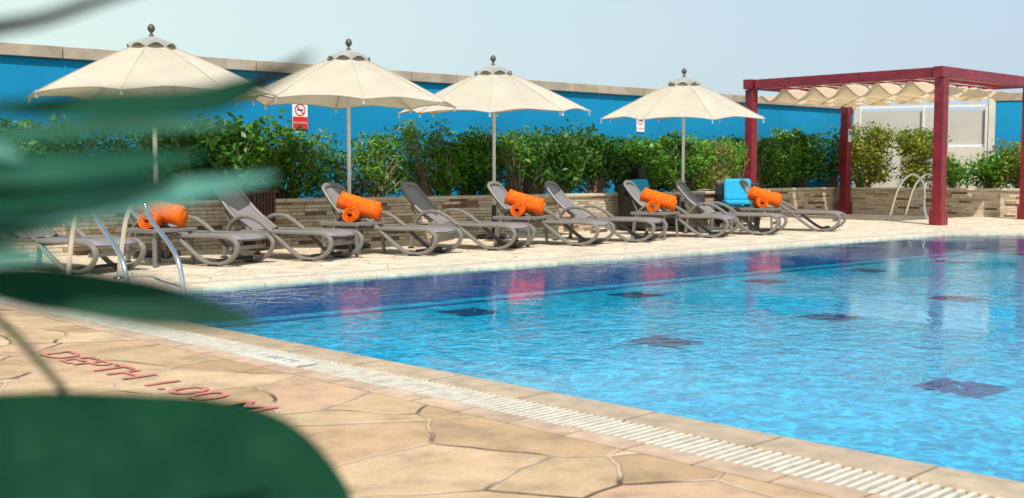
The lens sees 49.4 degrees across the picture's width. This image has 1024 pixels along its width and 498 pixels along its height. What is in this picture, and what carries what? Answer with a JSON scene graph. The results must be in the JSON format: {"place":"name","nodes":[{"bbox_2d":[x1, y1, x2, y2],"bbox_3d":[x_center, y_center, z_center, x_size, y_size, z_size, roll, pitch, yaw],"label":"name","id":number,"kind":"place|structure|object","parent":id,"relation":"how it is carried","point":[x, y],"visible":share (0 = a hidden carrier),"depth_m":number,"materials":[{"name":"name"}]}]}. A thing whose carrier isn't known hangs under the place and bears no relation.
{"place":"outdoors","nodes":[
{"label":"outdoors","id":0,"kind":"place"},
{"bbox_2d":[0,214,1023,497],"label":"pool deck","id":1,"kind":"structure","parent":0,"point":[370,444],"depth_m":5.03,"materials":[{"name":"beige stone"}]},
{"bbox_2d":[4,226,145,269],"bbox_3d":[-4.637,-0.218,11.345,1.759,0.879,0.682,2,4,26],"label":"sun lounger","id":2,"kind":"object","parent":1,"relation":"on","point":[92,243],"visible":0.48,"depth_m":11.12,"materials":[{"name":"beige plastic"}]},
{"bbox_2d":[66,211,185,288],"bbox_3d":[-3.409,0.066,9.745,0.580,1.084,1.517,-3,5,-40],"label":"pool ladder","id":3,"kind":"object","parent":1,"relation":"on","point":[121,264],"visible":0.34,"depth_m":9.58,"materials":[{"name":"silver metal"}]},
{"bbox_2d":[27,24,277,257],"bbox_3d":[-4.213,-1.275,13.126,2.675,2.727,2.675,1,4,18],"label":"patio umbrella","id":4,"kind":"object","parent":1,"relation":"on","point":[151,61],"visible":0.84,"depth_m":12.43,"materials":[{"name":"beige fabric"}]},
{"bbox_2d":[115,226,196,267],"bbox_3d":[-3.819,-0.028,11.966,0.560,0.402,0.622,2,4,27],"label":"side table","id":5,"kind":"object","parent":1,"relation":"on","point":[156,248],"visible":0.75,"depth_m":11.79,"materials":[{"name":"beige plastic"}]},
{"bbox_2d":[138,205,187,228],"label":"rolled towels","id":6,"kind":"object","parent":5,"relation":"on","point":[176,215],"visible":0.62,"depth_m":11.87,"materials":[{"name":"orange fabric"}]},
{"bbox_2d":[39,350,277,409],"bbox_3d":[-1.787,0.622,5.399,0.179,0.001,2.106,-4,6,-45],"label":"depth marking","id":7,"kind":"object","parent":1,"relation":"on","point":[249,402],"visible":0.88,"depth_m":5.39,"materials":[{"name":"red paint"}]},
{"bbox_2d":[0,0,351,497],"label":"broadleaf plant","id":8,"kind":"object","parent":1,"relation":"on","point":[62,442],"visible":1,"depth_m":0.58,"materials":[{"name":"green plant"}]},
{"bbox_2d":[125,213,275,266],"bbox_3d":[-3.533,-0.283,12.272,1.759,0.879,0.682,2,4,24],"label":"sun lounger","id":9,"kind":"object","parent":1,"relation":"on","point":[233,237],"visible":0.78,"depth_m":12.10,"materials":[{"name":"beige plastic"}]},
{"bbox_2d":[242,189,277,247],"bbox_3d":[-3.259,-0.393,14.335,0.360,0.740,0.360,-3,5,-40],"label":"waste bin","id":10,"kind":"object","parent":1,"relation":"on","point":[263,201],"visible":0.52,"depth_m":14.22,"materials":[{"name":"brown wood"}]},
{"bbox_2d":[216,189,363,261],"bbox_3d":[-2.646,-0.330,12.947,1.759,0.879,0.682,2,4,25],"label":"sun lounger","id":11,"kind":"object","parent":1,"relation":"on","point":[243,211],"visible":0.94,"depth_m":12.94,"materials":[{"name":"beige plastic"}]},
{"bbox_2d":[319,220,386,256],"bbox_3d":[-1.926,-0.136,13.518,0.560,0.402,0.622,2,4,27],"label":"side table","id":12,"kind":"object","parent":1,"relation":"on","point":[325,224],"visible":0.87,"depth_m":13.34,"materials":[{"name":"beige plastic"}]},
{"bbox_2d":[336,191,381,221],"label":"rolled towels","id":13,"kind":"object","parent":12,"relation":"on","point":[355,208],"visible":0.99,"depth_m":13.43,"materials":[{"name":"orange fabric"}]},
{"bbox_2d":[255,39,456,248],"bbox_3d":[-2.137,-1.376,14.572,2.721,2.727,2.720,-3,5,-40],"label":"patio umbrella","id":14,"kind":"object","parent":1,"relation":"on","point":[348,78],"visible":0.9,"depth_m":14.07,"materials":[{"name":"beige fabric"}]},
{"bbox_2d":[8,194,768,255],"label":"planter wall","id":15,"kind":"structure","parent":1,"relation":"on","point":[304,214],"depth_m":15.60,"materials":[{"name":"stone"}]},
{"bbox_2d":[180,190,769,204],"bbox_3d":[-4.188,-0.601,14.329,24.294,0.045,0.300,-3,5,-40],"label":"cap","id":16,"kind":"object","parent":15,"relation":"on","point":[429,197],"visible":0.39,"depth_m":16.84,"materials":[{"name":"stone"}]},
{"bbox_2d":[321,182,462,255],"bbox_3d":[-1.530,-0.384,13.738,1.759,0.879,0.682,2,4,26],"label":"sun lounger","id":17,"kind":"object","parent":1,"relation":"on","point":[332,191],"visible":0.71,"depth_m":13.65,"materials":[{"name":"beige plastic"}]},
{"bbox_2d":[0,55,853,198],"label":"wall","id":18,"kind":"structure","parent":1,"relation":"on","point":[22,77],"depth_m":20.48,"materials":[{"name":"blue paint"}]},
{"bbox_2d":[292,104,307,128],"bbox_3d":[-3.472,-2.193,18.233,0.280,0.450,0.016,-3,5,-40],"label":"no smoking sign","id":19,"kind":"object","parent":18,"relation":"attached to","point":[300,113],"visible":0.89,"depth_m":18.23,"materials":[{"name":"white plastic"}]},
{"bbox_2d":[0,42,855,109],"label":"cap stones","id":20,"kind":"object","parent":18,"relation":"on","point":[42,51],"visible":0.39,"depth_m":18.05,"materials":[{"name":"beige stone"}]},
{"bbox_2d":[636,119,644,131],"bbox_3d":[2.716,-2.655,23.518,0.240,0.360,0.016,-3,5,-40],"label":"no smoking sign","id":21,"kind":"object","parent":18,"relation":"attached to","point":[639,126],"visible":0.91,"depth_m":23.51,"materials":[{"name":"white plastic"}]},
{"bbox_2d":[400,181,535,250],"bbox_3d":[-0.621,-0.446,14.631,1.759,0.879,0.682,2,4,24],"label":"sun lounger","id":22,"kind":"object","parent":1,"relation":"on","point":[421,203],"visible":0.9,"depth_m":14.62,"materials":[{"name":"beige plastic"}]},
{"bbox_2d":[397,55,590,239],"bbox_3d":[-0.269,-1.518,16.629,2.674,2.726,2.672,2,4,24],"label":"patio umbrella","id":23,"kind":"object","parent":1,"relation":"on","point":[493,88],"visible":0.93,"depth_m":15.97,"materials":[{"name":"beige fabric"}]},
{"bbox_2d":[0,228,1023,497],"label":"pool coping","id":24,"kind":"object","parent":1,"relation":"on","point":[956,480],"visible":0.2,"depth_m":4.71,"materials":[{"name":"stone"}]},
{"bbox_2d":[240,351,315,367],"bbox_3d":[-1.245,0.584,5.902,0.150,0.018,0.500,-4,6,-45],"label":"depth tile","id":25,"kind":"object","parent":24,"relation":"on","point":[279,359],"visible":1,"depth_m":5.85,"materials":[{"name":"white tile"}]},
{"bbox_2d":[493,215,548,246],"bbox_3d":[0.126,-0.253,15.207,0.560,0.402,0.622,2,4,27],"label":"side table","id":26,"kind":"object","parent":1,"relation":"on","point":[527,218],"visible":0.82,"depth_m":15.03,"materials":[{"name":"beige plastic"}]},
{"bbox_2d":[504,189,544,216],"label":"rolled towels","id":27,"kind":"object","parent":26,"relation":"on","point":[522,203],"visible":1,"depth_m":15.11,"materials":[{"name":"orange fabric"}]},
{"bbox_2d":[60,229,1000,497],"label":"drain grate","id":28,"kind":"object","parent":1,"relation":"on","point":[858,479],"visible":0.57,"depth_m":4.49,"materials":[{"name":"plastic"}]},
{"bbox_2d":[486,181,614,245],"bbox_3d":[0.500,-0.506,15.493,1.759,0.879,0.682,2,4,25],"label":"sun lounger","id":29,"kind":"object","parent":1,"relation":"on","point":[498,191],"visible":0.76,"depth_m":15.43,"materials":[{"name":"beige plastic"}]},
{"bbox_2d":[544,180,667,242],"bbox_3d":[1.333,-0.558,16.235,1.759,0.879,0.682,2,4,24],"label":"sun lounger","id":30,"kind":"object","parent":1,"relation":"on","point":[563,201],"visible":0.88,"depth_m":16.23,"materials":[{"name":"beige plastic"}]},
{"bbox_2d":[201,230,1023,481],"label":"swimming pool","id":31,"kind":"structure","parent":1,"relation":"in","point":[952,413],"depth_m":8.04,"materials":[{"name":"liquid"}]},
{"bbox_2d":[618,179,679,230],"bbox_3d":[2.345,-0.757,19.075,0.765,0.870,0.800,3,5,39],"label":"rattan armchair","id":32,"kind":"object","parent":1,"relation":"on","point":[626,207],"visible":0.37,"depth_m":18.93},
{"bbox_2d":[631,211,679,239],"bbox_3d":[2.165,-0.365,16.820,0.560,0.402,0.622,2,4,27],"label":"side table","id":33,"kind":"object","parent":1,"relation":"on","point":[662,213],"visible":0.96,"depth_m":16.67,"materials":[{"name":"beige plastic"}]},
{"bbox_2d":[639,187,676,211],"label":"rolled towels","id":34,"kind":"object","parent":33,"relation":"on","point":[656,199],"visible":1,"depth_m":16.72,"materials":[{"name":"orange fabric"}]},
{"bbox_2d":[623,180,739,237],"bbox_3d":[2.598,-0.634,17.334,1.759,0.879,0.682,2,4,26],"label":"sun lounger","id":35,"kind":"object","parent":1,"relation":"on","point":[632,190],"visible":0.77,"depth_m":17.25,"materials":[{"name":"beige plastic"}]},
{"bbox_2d":[600,68,764,231],"bbox_3d":[2.877,-1.662,18.701,2.674,2.726,2.672,1,4,13],"label":"patio umbrella","id":36,"kind":"object","parent":1,"relation":"on","point":[684,96],"visible":0.98,"depth_m":18.02,"materials":[{"name":"beige fabric"}]},
{"bbox_2d":[710,204,751,229],"bbox_3d":[3.840,-0.569,19.498,0.600,0.435,0.500,-3,5,-40],"label":"coffee table","id":37,"kind":"object","parent":1,"relation":"on","point":[730,221],"visible":0.56,"depth_m":19.38,"materials":[{"name":"white metal"}]},
{"bbox_2d":[675,180,787,234],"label":"sun lounger","id":38,"kind":"object","parent":1,"relation":"on","point":[691,197],"visible":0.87,"depth_m":18.03,"materials":[{"name":"beige plastic"}]},
{"bbox_2d":[715,179,758,226],"bbox_3d":[4.178,-0.866,20.637,0.800,0.870,0.765,1,4,9],"label":"rattan armchair","id":39,"kind":"object","parent":1,"relation":"on","point":[729,191],"visible":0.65,"depth_m":20.73,"materials":[{"name":"blue fabric"}]},
{"bbox_2d":[740,207,781,231],"bbox_3d":[4.181,-0.493,18.674,0.560,0.402,0.622,2,4,27],"label":"side table","id":40,"kind":"object","parent":1,"relation":"on","point":[752,209],"visible":0.92,"depth_m":18.47,"materials":[{"name":"beige plastic"}]},
{"bbox_2d":[747,186,781,207],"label":"rolled towels","id":41,"kind":"object","parent":40,"relation":"on","point":[762,198],"visible":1,"depth_m":18.58,"materials":[{"name":"orange fabric"}]},
{"bbox_2d":[739,179,846,231],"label":"sun lounger","id":42,"kind":"object","parent":1,"relation":"on","point":[746,187],"visible":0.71,"depth_m":18.93,"materials":[{"name":"beige plastic"}]},
{"bbox_2d":[770,189,836,215],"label":"planter wall","id":43,"kind":"structure","parent":1,"relation":"on","point":[823,199],"depth_m":25.88,"materials":[{"name":"stone"}]},
{"bbox_2d":[697,187,837,189],"bbox_3d":[5.824,-1.345,25.057,4.894,0.045,0.300,-3,5,-40],"label":"cap","id":44,"kind":"object","parent":43,"relation":"on","point":[814,188],"visible":0.57,"depth_m":25.62,"materials":[{"name":"stone"}]},
{"bbox_2d":[743,66,1023,225],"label":"pergola","id":45,"kind":"object","parent":1,"relation":"on","point":[940,87],"visible":0.97,"depth_m":22.65,"materials":[{"name":"red wood"}]},
{"bbox_2d":[848,129,851,141],"bbox_3d":[7.929,-2.665,26.123,0.120,0.300,0.013,-3,5,-40],"label":"post notice","id":46,"kind":"object","parent":45,"relation":"attached to","point":[849,134],"visible":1,"depth_m":26.11,"materials":[{"name":"white plastic"}]},
{"bbox_2d":[886,173,931,221],"bbox_3d":[8.309,-1.066,22.864,0.710,0.985,0.976,-3,5,-40],"label":"pool handrail","id":47,"kind":"object","parent":1,"relation":"on","point":[911,192],"visible":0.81,"depth_m":22.86,"materials":[{"name":"silver metal"}]},
{"bbox_2d":[858,104,987,187],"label":"screen rails","id":48,"kind":"object","parent":1,"relation":"on","point":[923,107],"visible":0.39,"depth_m":28.27,"materials":[{"name":"white metal"}]},
{"bbox_2d":[861,110,984,144],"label":"screen panels","id":49,"kind":"object","parent":48,"relation":"attached to","point":[966,126],"visible":0.64,"depth_m":28.32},
{"bbox_2d":[837,189,1019,216],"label":"planter wall","id":50,"kind":"structure","parent":1,"relation":"on","point":[976,203],"depth_m":25.18,"materials":[{"name":"stone"}]},
{"bbox_2d":[838,187,1019,190],"bbox_3d":[9.520,-1.377,25.517,4.094,0.045,0.300,3,5,34],"label":"cap","id":51,"kind":"object","parent":50,"relation":"on","point":[984,189],"visible":0.85,"depth_m":25.10,"materials":[{"name":"stone"}]},
{"bbox_2d":[852,98,1014,188],"bbox_3d":[12.912,-2.419,27.784,8.778,2.980,0.399,1,4,18],"label":"cream masonry","id":52,"kind":"object","parent":1,"relation":"on","point":[967,152],"visible":0.04,"depth_m":28.17,"materials":[{"name":"beige paint"}]},
{"bbox_2d":[995,93,1022,158],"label":"screen wall","id":53,"kind":"structure","parent":52,"relation":"attached to","point":[1008,123],"depth_m":27.70,"materials":[{"name":"paint"}]},
{"bbox_2d":[0,0,1023,147],"label":"sky","id":54,"kind":"structure","parent":0,"point":[720,44],"materials":[{"name":"blue"}]},
{"bbox_2d":[193,234,1023,394],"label":"water","id":55,"kind":"structure","parent":0,"point":[840,266],"depth_m":10.50,"materials":[{"name":"blue liquid"}]},
{"label":"planter soil","id":56,"kind":"structure","parent":0,"visible":0},
{"bbox_2d":[0,115,37,152],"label":"hedge shrub","id":57,"kind":"object","parent":56,"relation":"on","point":[8,122],"visible":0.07,"depth_m":13.48,"materials":[{"name":"green plant"}]},
{"bbox_2d":[1,118,85,153],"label":"hedge shrub","id":58,"kind":"object","parent":56,"relation":"on","point":[25,148],"visible":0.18,"depth_m":13.57,"materials":[{"name":"green plant"}]},
{"bbox_2d":[35,119,124,152],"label":"hedge shrub","id":59,"kind":"object","parent":56,"relation":"on","point":[90,143],"visible":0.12,"depth_m":14.03,"materials":[{"name":"green plant"}]},
{"bbox_2d":[78,134,166,175],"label":"hedge shrub","id":60,"kind":"object","parent":56,"relation":"on","point":[130,147],"visible":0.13,"depth_m":14.41,"materials":[{"name":"green plant"}]},
{"bbox_2d":[140,119,208,178],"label":"hedge shrub","id":61,"kind":"object","parent":56,"relation":"on","point":[171,141],"visible":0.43,"depth_m":14.73,"materials":[{"name":"green plant"}]},
{"bbox_2d":[177,115,247,199],"bbox_3d":[-4.157,-1.194,15.116,1.148,1.308,1.017,-3,5,-40],"label":"hedge shrub","id":62,"kind":"object","parent":56,"relation":"on","point":[215,143],"visible":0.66,"depth_m":14.99,"materials":[{"name":"green plant"}]},
{"bbox_2d":[198,112,292,199],"bbox_3d":[-3.893,-1.232,15.426,1.528,1.338,1.146,-3,5,-40],"label":"hedge shrub","id":63,"kind":"object","parent":56,"relation":"on","point":[243,147],"visible":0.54,"depth_m":15.36,"materials":[{"name":"green plant"}]},
{"bbox_2d":[227,109,317,198],"bbox_3d":[-3.498,-1.291,15.823,1.364,1.398,1.066,-3,5,-40],"label":"hedge shrub","id":64,"kind":"object","parent":56,"relation":"on","point":[280,148],"visible":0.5,"depth_m":15.78,"materials":[{"name":"green plant"}]},
{"bbox_2d":[280,126,346,198],"bbox_3d":[-2.955,-1.207,16.222,1.113,1.178,1.304,-1,4,-12],"label":"hedge shrub","id":65,"kind":"object","parent":56,"relation":"on","point":[291,190],"visible":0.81,"depth_m":16.02,"materials":[{"name":"green plant"}]},
{"bbox_2d":[313,142,395,196],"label":"hedge shrub","id":66,"kind":"object","parent":56,"relation":"on","point":[341,163],"visible":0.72,"depth_m":16.48,"materials":[{"name":"green plant"}]},
{"bbox_2d":[341,137,386,196],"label":"hedge shrub","id":67,"kind":"object","parent":56,"relation":"on","point":[363,161],"visible":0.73,"depth_m":16.64,"materials":[{"name":"green plant"}]},
{"bbox_2d":[338,126,421,196],"bbox_3d":[-1.972,-1.291,17.133,1.345,1.219,0.950,-3,5,-40],"label":"hedge shrub","id":68,"kind":"object","parent":56,"relation":"on","point":[392,162],"visible":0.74,"depth_m":16.98,"materials":[{"name":"green plant"}]},
{"bbox_2d":[385,118,445,196],"bbox_3d":[-1.625,-1.375,17.400,1.389,1.352,0.909,-2,5,-30],"label":"hedge shrub","id":69,"kind":"object","parent":56,"relation":"on","point":[422,171],"visible":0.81,"depth_m":17.33,"materials":[{"name":"green plant"}]},
{"bbox_2d":[413,119,474,195],"bbox_3d":[-1.041,-1.421,17.800,1.160,1.384,1.034,-3,5,-40],"label":"hedge shrub","id":70,"kind":"object","parent":56,"relation":"on","point":[448,176],"visible":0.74,"depth_m":17.65,"materials":[{"name":"green plant"}]},
{"bbox_2d":[437,130,499,194],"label":"hedge shrub","id":71,"kind":"object","parent":56,"relation":"on","point":[467,169],"visible":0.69,"depth_m":18.00,"materials":[{"name":"green plant"}]},
{"bbox_2d":[452,125,515,194],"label":"hedge shrub","id":72,"kind":"object","parent":56,"relation":"on","point":[485,179],"visible":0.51,"depth_m":18.15,"materials":[{"name":"green plant"}]},
{"bbox_2d":[475,129,538,194],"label":"hedge shrub","id":73,"kind":"object","parent":56,"relation":"on","point":[510,145],"visible":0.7,"depth_m":18.52,"materials":[{"name":"green plant"}]},
{"bbox_2d":[501,122,558,193],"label":"hedge shrub","id":74,"kind":"object","parent":56,"relation":"on","point":[528,184],"visible":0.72,"depth_m":18.91,"materials":[{"name":"green plant"}]},
{"bbox_2d":[526,118,587,193],"bbox_3d":[0.743,-1.544,19.235,1.367,1.435,0.979,-3,5,-40],"label":"hedge shrub","id":75,"kind":"object","parent":56,"relation":"on","point":[563,151],"visible":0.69,"depth_m":19.14,"materials":[{"name":"green plant"}]},
{"bbox_2d":[550,127,608,193],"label":"hedge shrub","id":76,"kind":"object","parent":56,"relation":"on","point":[581,163],"visible":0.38,"depth_m":19.56,"materials":[{"name":"green plant"}]},
{"bbox_2d":[567,121,616,193],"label":"hedge shrub","id":77,"kind":"object","parent":56,"relation":"on","point":[594,182],"visible":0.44,"depth_m":19.87,"materials":[{"name":"green plant"}]},
{"bbox_2d":[585,133,636,192],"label":"hedge shrub","id":78,"kind":"object","parent":56,"relation":"on","point":[615,168],"visible":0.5,"depth_m":20.08,"materials":[{"name":"green plant"}]},
{"bbox_2d":[614,135,662,192],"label":"hedge shrub","id":79,"kind":"object","parent":56,"relation":"on","point":[636,148],"visible":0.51,"depth_m":20.49,"materials":[{"name":"green plant"}]},
{"bbox_2d":[632,168,645,178],"bbox_3d":[2.326,-1.223,20.222,0.190,0.500,0.255,-3,5,-40],"label":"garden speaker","id":80,"kind":"object","parent":56,"relation":"on","point":[638,173],"visible":0.34,"depth_m":20.17},
{"bbox_2d":[613,135,677,189],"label":"hedge shrub","id":81,"kind":"object","parent":56,"relation":"on","point":[660,159],"visible":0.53,"depth_m":20.89,"materials":[{"name":"green plant"}]},
{"bbox_2d":[651,129,697,191],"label":"hedge shrub","id":82,"kind":"object","parent":56,"relation":"on","point":[677,153],"visible":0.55,"depth_m":21.29,"materials":[{"name":"green plant"}]},
{"bbox_2d":[663,130,719,190],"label":"hedge shrub","id":83,"kind":"object","parent":56,"relation":"on","point":[704,160],"visible":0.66,"depth_m":21.67,"materials":[{"name":"green plant"}]},
{"bbox_2d":[688,131,722,188],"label":"hedge shrub","id":84,"kind":"object","parent":56,"relation":"on","point":[707,140],"visible":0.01,"depth_m":23.80,"materials":[{"name":"green plant"}]},
{"bbox_2d":[699,134,726,188],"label":"hedge shrub","id":85,"kind":"object","parent":56,"relation":"on","point":[714,150],"visible":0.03,"depth_m":24.16,"materials":[{"name":"green plant"}]},
{"bbox_2d":[694,136,738,190],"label":"hedge shrub","id":86,"kind":"object","parent":56,"relation":"on","point":[717,169],"visible":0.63,"depth_m":22.00,"materials":[{"name":"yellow plant"}]},
{"bbox_2d":[708,136,749,178],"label":"hedge shrub","id":87,"kind":"object","parent":56,"relation":"on","point":[741,153],"visible":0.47,"depth_m":22.35,"materials":[{"name":"green plant"}]},
{"bbox_2d":[706,133,757,182],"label":"hedge shrub","id":88,"kind":"object","parent":56,"relation":"on","point":[736,140],"visible":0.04,"depth_m":24.50,"materials":[{"name":"green plant"}]},
{"bbox_2d":[723,137,769,187],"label":"hedge shrub","id":89,"kind":"object","parent":56,"relation":"on","point":[758,169],"visible":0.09,"depth_m":24.98,"materials":[{"name":"green plant"}]},
{"bbox_2d":[744,135,782,187],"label":"hedge shrub","id":90,"kind":"object","parent":56,"relation":"on","point":[763,148],"visible":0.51,"depth_m":25.22,"materials":[{"name":"green plant"}]},
{"bbox_2d":[742,130,789,187],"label":"hedge shrub","id":91,"kind":"object","parent":56,"relation":"on","point":[777,146],"visible":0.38,"depth_m":25.50,"materials":[{"name":"green plant"}]},
{"bbox_2d":[769,126,804,187],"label":"hedge shrub","id":92,"kind":"object","parent":56,"relation":"on","point":[784,139],"visible":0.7,"depth_m":25.79,"materials":[{"name":"green plant"}]},
{"bbox_2d":[776,126,818,187],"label":"hedge shrub","id":93,"kind":"object","parent":56,"relation":"on","point":[802,137],"visible":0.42,"depth_m":26.11,"materials":[{"name":"green plant"}]},
{"bbox_2d":[794,132,834,187],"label":"hedge shrub","id":94,"kind":"object","parent":56,"relation":"on","point":[816,169],"visible":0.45,"depth_m":26.59,"materials":[{"name":"green plant"}]},
{"bbox_2d":[812,125,860,186],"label":"hedge shrub","id":95,"kind":"object","parent":56,"relation":"on","point":[834,179],"visible":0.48,"depth_m":27.34,"materials":[{"name":"green plant"}]},
{"bbox_2d":[834,120,900,186],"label":"hedge shrub","id":96,"kind":"object","parent":56,"relation":"on","point":[872,148],"visible":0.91,"depth_m":27.00,"materials":[{"name":"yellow plant"}]},
{"bbox_2d":[884,124,955,187],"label":"hedge shrub","id":97,"kind":"object","parent":56,"relation":"on","point":[918,145],"visible":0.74,"depth_m":26.70,"materials":[{"name":"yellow plant"}]},
{"bbox_2d":[920,152,981,187],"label":"hedge shrub","id":98,"kind":"object","parent":56,"relation":"on","point":[954,178],"visible":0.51,"depth_m":26.25,"materials":[{"name":"green plant"}]},
{"bbox_2d":[960,146,1019,187],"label":"hedge shrub","id":99,"kind":"object","parent":56,"relation":"on","point":[988,169],"visible":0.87,"depth_m":25.88,"materials":[{"name":"green plant"}]},
{"bbox_2d":[988,136,1020,188],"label":"hedge shrub","id":100,"kind":"object","parent":56,"relation":"on","point":[1017,152],"visible":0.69,"depth_m":25.74,"materials":[{"name":"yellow plant"}]}
]}

